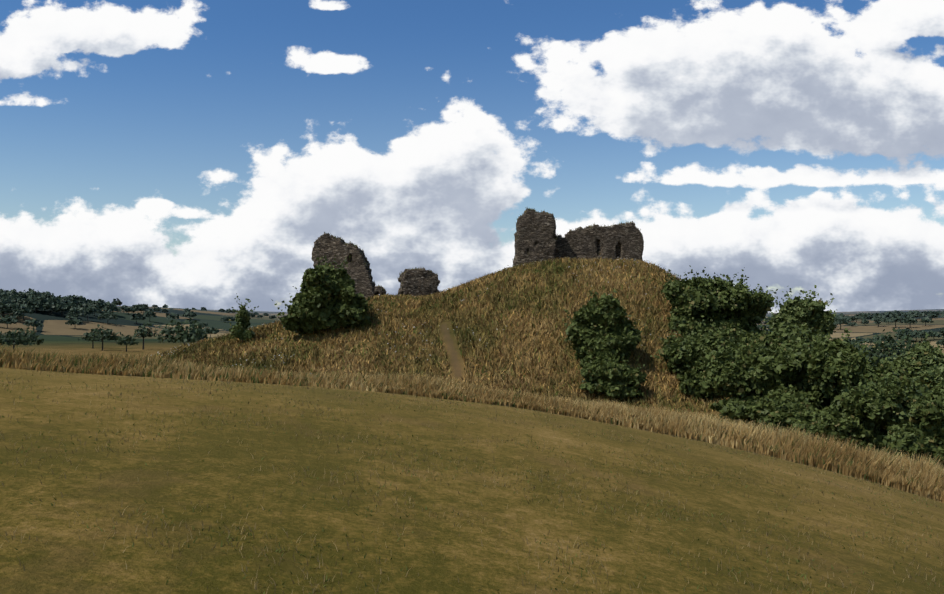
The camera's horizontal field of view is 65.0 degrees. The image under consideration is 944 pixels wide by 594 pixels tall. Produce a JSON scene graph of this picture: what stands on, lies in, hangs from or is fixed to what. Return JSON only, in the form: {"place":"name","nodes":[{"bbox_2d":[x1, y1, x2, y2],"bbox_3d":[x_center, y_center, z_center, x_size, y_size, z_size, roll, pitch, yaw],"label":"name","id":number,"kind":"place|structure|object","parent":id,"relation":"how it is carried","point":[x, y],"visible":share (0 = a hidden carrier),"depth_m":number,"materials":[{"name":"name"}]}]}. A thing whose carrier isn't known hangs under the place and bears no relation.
{"place":"outdoors","nodes":[
{"label":"outdoors","id":0,"kind":"place"},
{"bbox_2d":[0,262,943,593],"bbox_3d":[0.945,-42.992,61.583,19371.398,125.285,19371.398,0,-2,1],"label":"ground","id":1,"kind":"structure","parent":0,"point":[58,556],"depth_m":7.65,"materials":[{"name":"plant"}]},
{"bbox_2d":[224,296,258,342],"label":"bush","id":2,"kind":"object","parent":1,"relation":"on","point":[240,331],"visible":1,"depth_m":88.99,"materials":[{"name":"green plant"}]},
{"bbox_2d":[271,252,378,333],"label":"bush","id":3,"kind":"object","parent":1,"relation":"on","point":[327,298],"visible":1,"depth_m":85.80,"materials":[{"name":"green plant"}]},
{"bbox_2d":[311,233,385,298],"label":"wall fragment","id":4,"kind":"object","parent":1,"relation":"on","point":[330,247],"depth_m":110.47,"materials":[{"name":"stone"}]},
{"bbox_2d":[312,207,642,290],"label":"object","id":5,"kind":"structure","parent":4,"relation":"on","point":[590,226],"depth_m":114.72,"materials":[{"name":"grey stone"}]},
{"bbox_2d":[157,257,676,373],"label":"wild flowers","id":6,"kind":"object","parent":1,"relation":"on","point":[425,322],"visible":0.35,"depth_m":89.94,"materials":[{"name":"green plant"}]},
{"bbox_2d":[398,268,439,295],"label":"wall fragment","id":7,"kind":"object","parent":1,"relation":"on","point":[420,282],"depth_m":113.15,"materials":[{"name":"stone"}]},
{"bbox_2d":[151,256,731,412],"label":"mound grass","id":8,"kind":"structure","parent":1,"relation":"on","point":[202,346],"depth_m":84.51,"materials":[{"name":"brown plant"}]},
{"bbox_2d":[0,344,943,502],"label":"fringe grass","id":9,"kind":"structure","parent":1,"relation":"on","point":[908,475],"depth_m":19.16,"materials":[{"name":"beige plant"}]},
{"bbox_2d":[0,288,943,366],"bbox_3d":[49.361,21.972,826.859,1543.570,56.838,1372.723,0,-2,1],"label":"distant trees","id":10,"kind":"object","parent":1,"relation":"on","point":[16,303],"visible":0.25,"depth_m":618.30,"materials":[{"name":"green plant"}]},
{"bbox_2d":[513,209,643,266],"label":"castle ruin","id":11,"kind":"object","parent":1,"relation":"on","point":[535,232],"visible":0.44,"depth_m":116.81,"materials":[{"name":"stone"}]},
{"bbox_2d":[562,288,647,362],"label":"bush","id":12,"kind":"object","parent":1,"relation":"on","point":[604,323],"visible":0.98,"depth_m":75.11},
{"bbox_2d":[579,341,646,398],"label":"bush","id":13,"kind":"object","parent":1,"relation":"on","point":[610,377],"visible":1,"depth_m":71.71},
{"bbox_2d":[660,265,777,343],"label":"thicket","id":14,"kind":"object","parent":1,"relation":"on","point":[719,303],"visible":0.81,"depth_m":81.57,"materials":[{"name":"green plant"}]},
{"bbox_2d":[650,314,818,400],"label":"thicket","id":15,"kind":"object","parent":1,"relation":"on","point":[685,354],"visible":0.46,"depth_m":73.50,"materials":[{"name":"green plant"}]},
{"bbox_2d":[692,328,833,429],"bbox_3d":[26.826,7.294,63.456,14.848,9.444,9.113,0,-2,1],"label":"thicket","id":16,"kind":"object","parent":1,"relation":"on","point":[749,378],"visible":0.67,"depth_m":61.74,"materials":[{"name":"green plant"}]},
{"bbox_2d":[763,285,840,339],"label":"bush","id":17,"kind":"object","parent":1,"relation":"on","point":[797,311],"visible":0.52,"depth_m":89.60,"materials":[{"name":"green plant"}]},
{"bbox_2d":[756,325,929,441],"bbox_3d":[28.499,6.935,57.014,13.338,9.642,6.429,0,-2,1],"label":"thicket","id":18,"kind":"object","parent":1,"relation":"on","point":[830,362],"visible":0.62,"depth_m":56.10,"materials":[{"name":"green plant"}]},
{"bbox_2d":[792,363,923,456],"bbox_3d":[27.706,7.999,51.351,7.659,7.072,7.838,2,-3,-38],"label":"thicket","id":19,"kind":"object","parent":1,"relation":"on","point":[854,416],"visible":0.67,"depth_m":49.75,"materials":[{"name":"green plant"}]},
{"bbox_2d":[870,365,943,471],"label":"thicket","id":20,"kind":"object","parent":1,"relation":"on","point":[921,431],"visible":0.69,"depth_m":41.99,"materials":[{"name":"green plant"}]},
{"bbox_2d":[891,333,943,392],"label":"bush","id":21,"kind":"object","parent":1,"relation":"on","point":[926,355],"visible":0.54,"depth_m":111.44,"materials":[{"name":"green plant"}]},
{"bbox_2d":[0,0,943,312],"label":"sky","id":22,"kind":"structure","parent":0,"point":[183,154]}
]}

